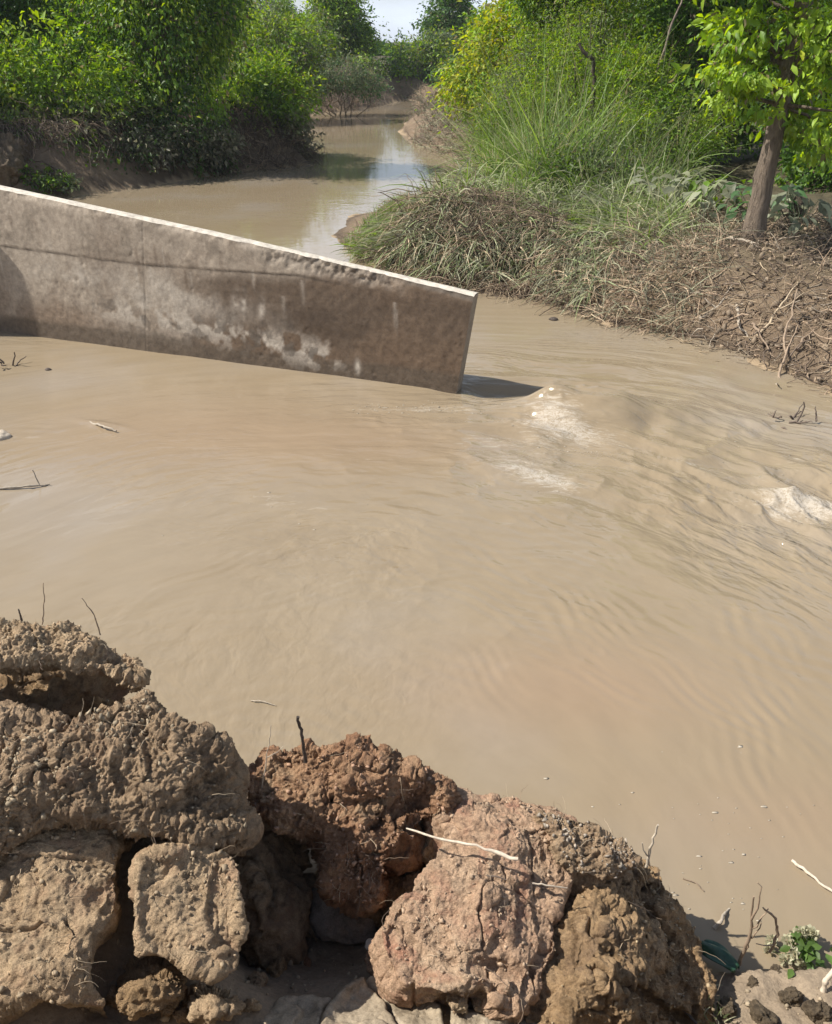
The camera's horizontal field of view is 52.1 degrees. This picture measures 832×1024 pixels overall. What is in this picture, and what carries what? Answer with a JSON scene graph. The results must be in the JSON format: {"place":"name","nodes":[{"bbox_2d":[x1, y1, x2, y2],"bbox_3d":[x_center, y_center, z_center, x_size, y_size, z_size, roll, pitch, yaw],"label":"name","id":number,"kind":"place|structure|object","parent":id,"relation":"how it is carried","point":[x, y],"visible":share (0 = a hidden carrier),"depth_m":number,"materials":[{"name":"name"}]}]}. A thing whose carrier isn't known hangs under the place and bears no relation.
{"place":"outdoors","nodes":[
{"label":"outdoors","id":0,"kind":"place"},
{"bbox_2d":[156,0,623,41],"label":"sky","id":1,"kind":"structure","parent":0,"point":[399,14],"materials":[{"name":"white"}]},
{"bbox_2d":[0,100,831,973],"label":"water","id":2,"kind":"structure","parent":0,"point":[460,596],"depth_m":6.08,"materials":[{"name":"brown liquid"}]},
{"bbox_2d":[0,469,49,489],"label":"stick","id":3,"kind":"object","parent":2,"relation":"on","point":[15,487],"visible":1,"depth_m":6.93,"materials":[{"name":"brown wood"}]},
{"bbox_2d":[162,401,821,920],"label":"foam flecks","id":4,"kind":"object","parent":2,"relation":"on","point":[562,497],"visible":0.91,"depth_m":4.41,"materials":[{"name":"beige liquid"}]},
{"bbox_2d":[738,882,768,965],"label":"twig","id":5,"kind":"object","parent":2,"relation":"on","point":[745,945],"visible":0.98,"depth_m":3.21,"materials":[{"name":"brown wood"}]},
{"bbox_2d":[756,907,779,952],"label":"twig","id":6,"kind":"object","parent":5,"relation":"attached to","point":[773,944],"visible":1,"depth_m":3.24,"materials":[{"name":"brown wood"}]},
{"bbox_2d":[768,402,816,429],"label":"snagged branch","id":7,"kind":"object","parent":2,"relation":"in","point":[791,417],"visible":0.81,"depth_m":8.06,"materials":[{"name":"brown wood"}]},
{"bbox_2d":[791,859,831,891],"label":"stick","id":8,"kind":"object","parent":2,"relation":"on","point":[806,871],"visible":1,"depth_m":3.71,"materials":[{"name":"white wood"}]},
{"bbox_2d":[9,42,831,1023],"bbox_3d":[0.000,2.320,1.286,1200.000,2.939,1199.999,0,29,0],"label":"ground","id":9,"kind":"structure","parent":0,"point":[111,958],"depth_m":10.31,"materials":[{"name":"soil"}]},
{"bbox_2d":[0,133,32,187],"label":"bank block","id":10,"kind":"structure","parent":9,"relation":"on","point":[13,162],"depth_m":19.30,"materials":[{"name":"soil"}]},
{"bbox_2d":[12,156,82,196],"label":"weed","id":11,"kind":"object","parent":9,"relation":"on","point":[52,181],"visible":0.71,"depth_m":19.61,"materials":[{"name":"green plant"}]},
{"bbox_2d":[0,0,112,58],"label":"broad tree","id":12,"kind":"object","parent":9,"relation":"on","point":[13,9],"visible":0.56,"depth_m":23.15,"materials":[{"name":"green plant"}]},
{"bbox_2d":[0,111,119,166],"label":"shrub","id":13,"kind":"object","parent":9,"relation":"on","point":[78,145],"visible":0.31,"depth_m":20.45,"materials":[{"name":"green plant"}]},
{"bbox_2d":[0,826,124,1023],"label":"earth clod","id":14,"kind":"object","parent":9,"relation":"on","point":[93,925],"visible":0.76,"depth_m":2.51,"materials":[{"name":"beige soil"}]},
{"bbox_2d":[0,670,124,719],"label":"earth clod","id":15,"kind":"object","parent":9,"relation":"on","point":[58,688],"visible":0.2,"depth_m":3.19,"materials":[{"name":"soil"}]},
{"bbox_2d":[0,684,19,702],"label":"earth lump","id":16,"kind":"object","parent":15,"relation":"on","point":[8,691],"visible":0.7,"depth_m":3.11,"materials":[{"name":"brown soil"}]},
{"bbox_2d":[61,695,86,716],"bbox_3d":[-1.261,0.717,3.141,0.088,0.074,0.100,0,29,0],"label":"earth lump","id":17,"kind":"object","parent":15,"relation":"on","point":[73,705],"visible":0.88,"depth_m":3.12,"materials":[{"name":"soil"}]},
{"bbox_2d":[0,617,150,701],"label":"earth clod","id":18,"kind":"object","parent":15,"relation":"on","point":[108,680],"visible":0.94,"depth_m":3.06,"materials":[{"name":"brown soil"}]},
{"bbox_2d":[0,0,131,80],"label":"tree","id":19,"kind":"object","parent":9,"relation":"on","point":[109,33],"visible":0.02,"depth_m":32.54,"materials":[{"name":"green plant"}]},
{"bbox_2d":[0,93,143,177],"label":"hanging roots","id":20,"kind":"object","parent":9,"relation":"on","point":[58,129],"visible":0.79,"depth_m":20.29,"materials":[{"name":"plant"}]},
{"bbox_2d":[0,0,200,142],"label":"shrub","id":21,"kind":"object","parent":9,"relation":"on","point":[17,83],"visible":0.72,"depth_m":21.01,"materials":[{"name":"green plant"}]},
{"bbox_2d":[105,984,117,1008],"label":"earth lump","id":22,"kind":"object","parent":9,"relation":"on","point":[110,998],"visible":0.46,"depth_m":2.54,"materials":[{"name":"soil"}]},
{"bbox_2d":[0,689,263,866],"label":"earth clod","id":23,"kind":"object","parent":9,"relation":"on","point":[173,784],"visible":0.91,"depth_m":2.69,"materials":[{"name":"brown soil"}]},
{"bbox_2d":[115,956,186,1020],"bbox_3d":[-0.792,1.422,2.561,0.222,0.229,0.239,-11,31,-19],"label":"earth clod","id":24,"kind":"object","parent":9,"relation":"on","point":[147,985],"visible":0.96,"depth_m":2.48,"materials":[{"name":"soil"}]},
{"bbox_2d":[51,0,262,177],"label":"vine tree","id":25,"kind":"object","parent":9,"relation":"on","point":[167,20],"visible":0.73,"depth_m":21.87,"materials":[{"name":"green plant"}]},
{"bbox_2d":[70,90,250,182],"bbox_3d":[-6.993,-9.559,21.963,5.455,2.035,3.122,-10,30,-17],"label":"shrub","id":26,"kind":"object","parent":9,"relation":"on","point":[166,138],"visible":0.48,"depth_m":21.68,"materials":[{"name":"green plant"}]},
{"bbox_2d":[172,1004,188,1023],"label":"earth lump","id":27,"kind":"object","parent":9,"relation":"on","point":[179,1014],"visible":0.92,"depth_m":2.51,"materials":[{"name":"soil"}]},
{"bbox_2d":[128,842,249,985],"bbox_3d":[-0.721,1.331,2.741,0.343,0.644,0.567,-10,31,-17],"label":"earth clod","id":28,"kind":"object","parent":9,"relation":"on","point":[156,933],"visible":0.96,"depth_m":2.57,"materials":[{"name":"beige soil"}]},
{"bbox_2d":[85,84,341,172],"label":"hanging roots","id":29,"kind":"object","parent":9,"relation":"on","point":[239,112],"visible":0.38,"depth_m":24.17,"materials":[{"name":"plant"}]},
{"bbox_2d":[182,981,245,1023],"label":"earth clod","id":30,"kind":"object","parent":9,"relation":"on","point":[208,1004],"visible":0.97,"depth_m":2.50,"materials":[{"name":"beige soil"}]},
{"bbox_2d":[0,185,477,393],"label":"concrete wall","id":31,"kind":"structure","parent":9,"relation":"on","point":[71,270],"depth_m":9.33,"materials":[{"name":"grey concrete"}]},
{"bbox_2d":[178,0,317,76],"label":"feathery tree","id":32,"kind":"object","parent":9,"relation":"on","point":[276,8],"visible":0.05,"depth_m":47.62,"materials":[{"name":"green plant"}]},
{"bbox_2d":[242,998,261,1012],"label":"earth lump","id":33,"kind":"object","parent":9,"relation":"on","point":[253,1004],"visible":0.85,"depth_m":2.65,"materials":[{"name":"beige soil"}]},
{"bbox_2d":[184,32,327,155],"bbox_3d":[-4.787,-12.209,25.579,4.431,3.883,5.064,0,29,0],"label":"shrub","id":34,"kind":"object","parent":9,"relation":"on","point":[281,91],"visible":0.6,"depth_m":24.57,"materials":[{"name":"green plant"}]},
{"bbox_2d":[247,970,267,986],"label":"earth lump","id":35,"kind":"object","parent":9,"relation":"on","point":[257,978],"visible":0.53,"depth_m":2.88,"materials":[{"name":"brown soil"}]},
{"bbox_2d":[229,821,312,970],"bbox_3d":[-0.686,1.565,3.435,0.480,0.799,0.801,-10,31,-17],"label":"earth clod","id":36,"kind":"object","parent":9,"relation":"on","point":[277,894],"visible":0.5,"depth_m":3.14,"materials":[{"name":"brown soil"}]},
{"bbox_2d":[280,834,312,871],"bbox_3d":[-0.503,1.361,3.405,0.155,0.197,0.176,-17,33,-27],"label":"earth lump","id":37,"kind":"object","parent":36,"relation":"on","point":[300,854],"visible":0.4,"depth_m":3.36,"materials":[{"name":"soil"}]},
{"bbox_2d":[220,101,321,171],"bbox_3d":[-4.222,-11.001,24.846,3.193,2.143,4.846,0,29,0],"label":"dead brush","id":38,"kind":"object","parent":9,"relation":"on","point":[256,142],"visible":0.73,"depth_m":24.30,"materials":[{"name":"plant"}]},
{"bbox_2d":[266,957,286,977],"bbox_3d":[-0.501,1.651,3.044,0.081,0.104,0.107,0,29,0],"label":"earth lump","id":39,"kind":"object","parent":9,"relation":"on","point":[276,968],"visible":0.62,"depth_m":3.03,"materials":[{"name":"soil"}]},
{"bbox_2d":[256,0,303,29],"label":"tree","id":40,"kind":"object","parent":9,"relation":"on","point":[286,7],"visible":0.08,"depth_m":54.86,"materials":[{"name":"green plant"}]},
{"bbox_2d":[228,0,353,114],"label":"shrub","id":41,"kind":"object","parent":9,"relation":"on","point":[298,34],"visible":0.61,"depth_m":35.92,"materials":[{"name":"green plant"}]},
{"bbox_2d":[260,994,331,1023],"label":"mud plate","id":42,"kind":"object","parent":9,"relation":"on","point":[301,1009],"visible":0.9,"depth_m":2.71,"materials":[{"name":"grey stone"}]},
{"bbox_2d":[281,0,401,84],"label":"tree","id":43,"kind":"object","parent":9,"relation":"on","point":[356,30],"visible":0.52,"depth_m":50.80,"materials":[{"name":"green plant"}]},
{"bbox_2d":[309,886,379,944],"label":"stone slab","id":44,"kind":"structure","parent":9,"relation":"on","point":[329,923],"depth_m":3.22,"materials":[{"name":"grey stone"}]},
{"bbox_2d":[304,47,396,116],"bbox_3d":[-3.527,-19.893,40.469,5.243,4.000,4.289,0,29,0],"label":"shrub","id":45,"kind":"object","parent":9,"relation":"on","point":[364,79],"visible":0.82,"depth_m":39.98,"materials":[{"name":"green plant"}]},
{"bbox_2d":[313,60,390,112],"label":"dead brush","id":46,"kind":"object","parent":9,"relation":"on","point":[358,103],"visible":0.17,"depth_m":44.84,"materials":[{"name":"plant"}]},
{"bbox_2d":[247,732,462,919],"bbox_3d":[-0.248,1.215,3.366,0.851,0.804,0.776,0,29,0],"label":"earth clod","id":47,"kind":"object","parent":9,"relation":"on","point":[370,803],"visible":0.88,"depth_m":3.13,"materials":[{"name":"brown soil"}]},
{"bbox_2d":[296,716,307,762],"bbox_3d":[-0.421,0.839,3.144,0.029,0.225,0.016,0,29,0],"label":"stick","id":48,"kind":"object","parent":47,"relation":"on","point":[302,740],"visible":1,"depth_m":3.14,"materials":[{"name":"brown wood"}]},
{"bbox_2d":[314,869,406,927],"bbox_3d":[-0.206,1.536,3.437,0.470,0.435,0.409,0,29,0],"label":"earth clod","id":49,"kind":"object","parent":9,"relation":"on","point":[397,891],"visible":0.12,"depth_m":3.23,"materials":[{"name":"soil"}]},
{"bbox_2d":[0,617,729,1023],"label":"rootlets","id":50,"kind":"object","parent":9,"relation":"on","point":[312,847],"visible":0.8,"depth_m":2.87,"materials":[{"name":"plant"}]},
{"bbox_2d":[315,824,426,877],"bbox_3d":[-0.196,1.316,3.400,0.490,0.504,0.437,0,29,0],"label":"earth clod","id":51,"kind":"object","parent":9,"relation":"on","point":[409,853],"visible":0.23,"depth_m":3.17,"materials":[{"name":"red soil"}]},
{"bbox_2d":[320,975,443,1023],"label":"mud plate","id":52,"kind":"object","parent":9,"relation":"on","point":[357,1001],"visible":0.78,"depth_m":2.74,"materials":[{"name":"beige soil"}]},
{"bbox_2d":[0,619,821,1023],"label":"soil crumbs","id":53,"kind":"object","parent":9,"relation":"on","point":[222,869],"visible":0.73,"depth_m":2.82,"materials":[{"name":"brown soil"}]},
{"bbox_2d":[375,23,471,88],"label":"shrub","id":54,"kind":"object","parent":9,"relation":"on","point":[427,50],"visible":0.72,"depth_m":53.09,"materials":[{"name":"green plant"}]},
{"bbox_2d":[401,79,457,117],"bbox_3d":[1.053,-18.415,38.124,3.449,2.037,11.107,0,29,0],"label":"dead brush","id":55,"kind":"object","parent":9,"relation":"on","point":[420,104],"visible":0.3,"depth_m":35.59,"materials":[{"name":"plant"}]},
{"bbox_2d":[169,7,710,60],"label":"wood","id":56,"kind":"object","parent":9,"relation":"on","point":[383,50],"visible":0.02,"depth_m":79.56,"materials":[{"name":"green plant"}]},
{"bbox_2d":[404,91,487,167],"bbox_3d":[1.392,-13.004,28.625,4.242,1.904,14.234,0,29,0],"label":"dead brush","id":57,"kind":"object","parent":9,"relation":"on","point":[435,131],"visible":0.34,"depth_m":29.27,"materials":[{"name":"plant"}]},
{"bbox_2d":[410,0,485,55],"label":"tree","id":58,"kind":"object","parent":9,"relation":"on","point":[447,17],"visible":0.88,"depth_m":56.36,"materials":[{"name":"green plant"}]},
{"bbox_2d":[364,787,577,1008],"bbox_3d":[0.254,1.517,3.143,0.846,0.758,0.882,6,30,11],"label":"earth clod","id":59,"kind":"object","parent":9,"relation":"on","point":[442,872],"visible":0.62,"depth_m":2.87,"materials":[{"name":"soil"}]},
{"bbox_2d":[401,870,420,892],"bbox_3d":[0.000,1.404,3.233,0.106,0.080,0.099,7,30,12],"label":"earth lump","id":60,"kind":"object","parent":59,"relation":"on","point":[407,884],"visible":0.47,"depth_m":3.22,"materials":[{"name":"brown soil"}]},
{"bbox_2d":[421,836,435,863],"bbox_3d":[0.052,1.284,3.244,0.082,0.125,0.086,21,35,33],"label":"earth lump","id":61,"kind":"object","parent":59,"relation":"on","point":[428,852],"visible":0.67,"depth_m":3.21,"materials":[{"name":"brown soil"}]},
{"bbox_2d":[406,828,517,860],"bbox_3d":[0.157,1.150,2.956,0.402,0.029,0.024,9,30,15],"label":"stick","id":62,"kind":"object","parent":59,"relation":"on","point":[501,854],"visible":1,"depth_m":2.94,"materials":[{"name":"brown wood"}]},
{"bbox_2d":[449,1007,536,1023],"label":"mud plate","id":63,"kind":"object","parent":9,"relation":"on","point":[472,1016],"visible":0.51,"depth_m":2.72,"materials":[{"name":"beige soil"}]},
{"bbox_2d":[446,993,467,1014],"bbox_3d":[0.131,1.572,2.741,0.072,0.058,0.082,0,29,0],"label":"earth lump","id":64,"kind":"object","parent":63,"relation":"on","point":[457,1003],"visible":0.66,"depth_m":2.71,"materials":[{"name":"beige soil"}]},
{"bbox_2d":[471,997,481,1012],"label":"earth lump","id":65,"kind":"object","parent":63,"relation":"on","point":[476,1002],"visible":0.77,"depth_m":2.74,"materials":[{"name":"brown soil"}]},
{"bbox_2d":[479,990,530,1023],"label":"earth clod","id":66,"kind":"object","parent":63,"relation":"on","point":[496,1005],"visible":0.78,"depth_m":2.70,"materials":[{"name":"soil"}]},
{"bbox_2d":[340,142,647,318],"bbox_3d":[1.190,-4.237,12.783,3.620,2.247,5.782,-17,33,-28],"label":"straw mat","id":67,"kind":"object","parent":9,"relation":"on","point":[493,214],"visible":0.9,"depth_m":12.91,"materials":[{"name":"plant"}]},
{"bbox_2d":[445,59,557,152],"bbox_3d":[2.168,-8.758,19.068,2.968,2.428,3.033,22,36,34],"label":"shrub","id":68,"kind":"object","parent":9,"relation":"on","point":[495,117],"visible":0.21,"depth_m":18.82,"materials":[{"name":"green plant"}]},
{"bbox_2d":[415,0,589,133],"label":"shrub","id":69,"kind":"object","parent":9,"relation":"on","point":[497,27],"visible":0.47,"depth_m":25.73,"materials":[{"name":"green plant"}]},
{"bbox_2d":[468,1,582,114],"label":"shrub","id":70,"kind":"object","parent":9,"relation":"on","point":[526,50],"visible":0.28,"depth_m":19.19,"materials":[{"name":"green plant"}]},
{"bbox_2d":[331,128,748,266],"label":"flattened grass","id":71,"kind":"structure","parent":9,"relation":"on","point":[587,202],"depth_m":13.77,"materials":[{"name":"green plant"}]},
{"bbox_2d":[498,3,621,141],"bbox_3d":[3.016,-8.821,17.915,2.978,3.410,3.285,-13,32,-22],"label":"shrub","id":72,"kind":"object","parent":9,"relation":"on","point":[574,73],"visible":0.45,"depth_m":17.82,"materials":[{"name":"green plant"}]},
{"bbox_2d":[497,96,662,194],"bbox_3d":[2.863,-6.199,15.339,2.974,2.336,2.875,8,30,15],"label":"clump","id":73,"kind":"object","parent":9,"relation":"on","point":[603,159],"visible":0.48,"depth_m":14.91,"materials":[{"name":"green plant"}]},
{"bbox_2d":[406,6,760,198],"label":"tall grass","id":74,"kind":"structure","parent":9,"relation":"on","point":[510,142],"depth_m":15.52,"materials":[{"name":"green plant"}]},
{"bbox_2d":[484,0,686,116],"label":"tall tree","id":75,"kind":"object","parent":9,"relation":"on","point":[525,5],"visible":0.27,"depth_m":21.11,"materials":[{"name":"green plant"}]},
{"bbox_2d":[578,43,596,110],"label":"bare stem","id":76,"kind":"object","parent":9,"relation":"on","point":[591,57],"visible":0.76,"depth_m":16.87,"materials":[{"name":"brown plant"}]},
{"bbox_2d":[514,0,672,105],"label":"shrub","id":77,"kind":"object","parent":9,"relation":"on","point":[600,36],"visible":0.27,"depth_m":19.03,"materials":[{"name":"green plant"}]},
{"bbox_2d":[523,859,716,1023],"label":"earth clod","id":78,"kind":"object","parent":9,"relation":"on","point":[600,968],"visible":0.56,"depth_m":2.94,"materials":[{"name":"soil"}]},
{"bbox_2d":[531,809,641,897],"bbox_3d":[0.618,1.245,3.136,0.397,0.274,0.290,0,29,0],"label":"earth clod","id":79,"kind":"object","parent":78,"relation":"on","point":[596,853],"visible":0.83,"depth_m":3.06,"materials":[{"name":"brown soil"}]},
{"bbox_2d":[638,867,651,880],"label":"earth lump","id":80,"kind":"object","parent":78,"relation":"on","point":[642,873],"visible":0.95,"depth_m":3.19,"materials":[{"name":"soil"}]},
{"bbox_2d":[642,824,658,867],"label":"twig","id":81,"kind":"object","parent":78,"relation":"on","point":[649,850],"visible":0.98,"depth_m":3.24,"materials":[{"name":"brown wood"}]},
{"bbox_2d":[576,76,697,176],"bbox_3d":[4.129,-7.010,16.194,2.738,2.303,3.024,13,31,21],"label":"shrub","id":82,"kind":"object","parent":9,"relation":"on","point":[648,128],"visible":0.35,"depth_m":15.71,"materials":[{"name":"green plant"}]},
{"bbox_2d":[579,8,712,138],"bbox_3d":[4.765,-8.824,17.794,2.912,3.298,2.851,0,29,0],"label":"shrub","id":83,"kind":"object","parent":9,"relation":"on","point":[656,50],"visible":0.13,"depth_m":17.45,"materials":[{"name":"green plant"}]},
{"bbox_2d":[487,176,831,401],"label":"flood wrack","id":84,"kind":"object","parent":9,"relation":"on","point":[710,236],"visible":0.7,"depth_m":11.16,"materials":[{"name":"plant"}]},
{"bbox_2d":[756,282,802,335],"bbox_3d":[4.379,-2.383,10.139,0.209,0.504,1.001,25,38,38],"label":"driftwood stick","id":85,"kind":"object","parent":84,"relation":"on","point":[771,318],"visible":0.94,"depth_m":10.13,"materials":[{"name":"brown wood"}]},
{"bbox_2d":[628,166,700,202],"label":"broad leaf plant","id":86,"kind":"object","parent":9,"relation":"on","point":[645,184],"visible":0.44,"depth_m":14.19,"materials":[{"name":"green plant"}]},
{"bbox_2d":[575,31,759,175],"bbox_3d":[4.441,-7.824,16.634,3.463,2.758,4.286,-23,36,-35],"label":"shrub","id":87,"kind":"object","parent":9,"relation":"on","point":[627,63],"visible":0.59,"depth_m":16.41,"materials":[{"name":"green plant"}]},
{"bbox_2d":[655,0,682,74],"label":"slender sapling","id":88,"kind":"object","parent":9,"relation":"on","point":[668,35],"visible":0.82,"depth_m":16.55,"materials":[{"name":"brown plant"}]},
{"bbox_2d":[559,204,831,383],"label":"mud lumps","id":89,"kind":"object","parent":9,"relation":"on","point":[729,313],"visible":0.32,"depth_m":10.93,"materials":[{"name":"brown soil"}]},
{"bbox_2d":[658,174,739,222],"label":"broad leaf plant","id":90,"kind":"object","parent":9,"relation":"on","point":[728,190],"visible":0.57,"depth_m":13.29,"materials":[{"name":"green plant"}]},
{"bbox_2d":[606,0,825,159],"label":"shade tree","id":91,"kind":"object","parent":9,"relation":"on","point":[689,10],"visible":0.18,"depth_m":17.88,"materials":[{"name":"green plant"}]},
{"bbox_2d":[683,174,751,212],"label":"broad leaf plant","id":92,"kind":"object","parent":9,"relation":"on","point":[695,186],"visible":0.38,"depth_m":13.77,"materials":[{"name":"green plant"}]},
{"bbox_2d":[701,939,739,972],"bbox_3d":[1.186,1.732,3.328,0.090,0.067,0.155,-22,36,-34],"label":"green scrap","id":93,"kind":"object","parent":9,"relation":"on","point":[721,953],"visible":0.94,"depth_m":3.31,"materials":[{"name":"plastic"}]},
{"bbox_2d":[716,996,736,1021],"bbox_3d":[1.142,1.827,3.134,0.088,0.074,0.073,-14,32,-23],"label":"earth lump","id":94,"kind":"object","parent":9,"relation":"on","point":[726,1002],"visible":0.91,"depth_m":3.12,"materials":[{"name":"soil"}]},
{"bbox_2d":[669,0,831,243],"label":"leaning tree","id":95,"kind":"object","parent":9,"relation":"on","point":[787,109],"visible":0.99,"depth_m":10.99,"materials":[{"name":"green plant"}]},
{"bbox_2d":[715,182,807,222],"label":"broad leaf plant","id":96,"kind":"object","parent":9,"relation":"on","point":[800,190],"visible":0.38,"depth_m":12.88,"materials":[{"name":"green plant"}]},
{"bbox_2d":[749,999,778,1023],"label":"earth lump","id":97,"kind":"object","parent":9,"relation":"on","point":[759,1013],"visible":1,"depth_m":3.06,"materials":[{"name":"soil"}]},
{"bbox_2d":[778,288,798,377],"bbox_3d":[4.172,-1.931,9.517,0.131,0.758,1.615,11,31,19],"label":"driftwood stick","id":98,"kind":"object","parent":9,"relation":"on","point":[785,356],"visible":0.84,"depth_m":9.52,"materials":[{"name":"brown wood"}]},
{"bbox_2d":[777,986,803,1006],"bbox_3d":[1.387,1.791,3.149,0.093,0.082,0.067,0,29,0],"label":"earth lump","id":99,"kind":"object","parent":9,"relation":"on","point":[791,996],"visible":0.97,"depth_m":3.13,"materials":[{"name":"soil"}]},
{"bbox_2d":[773,195,808,225],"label":"shrub","id":100,"kind":"object","parent":9,"relation":"on","point":[796,206],"visible":0.34,"depth_m":12.82,"materials":[{"name":"green plant"}]},
{"bbox_2d":[754,0,831,193],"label":"shade tree","id":101,"kind":"object","parent":9,"relation":"on","point":[795,172],"visible":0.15,"depth_m":15.41,"materials":[{"name":"green plant"}]},
{"bbox_2d":[762,924,831,978],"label":"flower plant","id":102,"kind":"object","parent":9,"relation":"on","point":[802,950],"visible":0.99,"depth_m":3.36,"materials":[{"name":"green plant"}]},
{"bbox_2d":[767,183,831,235],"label":"broad leaf plant","id":103,"kind":"object","parent":9,"relation":"on","point":[824,208],"visible":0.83,"depth_m":12.19,"materials":[{"name":"green plant"}]},
{"bbox_2d":[801,998,831,1023],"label":"earth lump","id":104,"kind":"object","parent":9,"relation":"on","point":[818,1012],"visible":0.97,"depth_m":3.04,"materials":[{"name":"soil"}]},
{"bbox_2d":[820,969,831,992],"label":"stick","id":105,"kind":"object","parent":9,"relation":"on","point":[825,981],"visible":1,"depth_m":3.15,"materials":[{"name":"white wood"}]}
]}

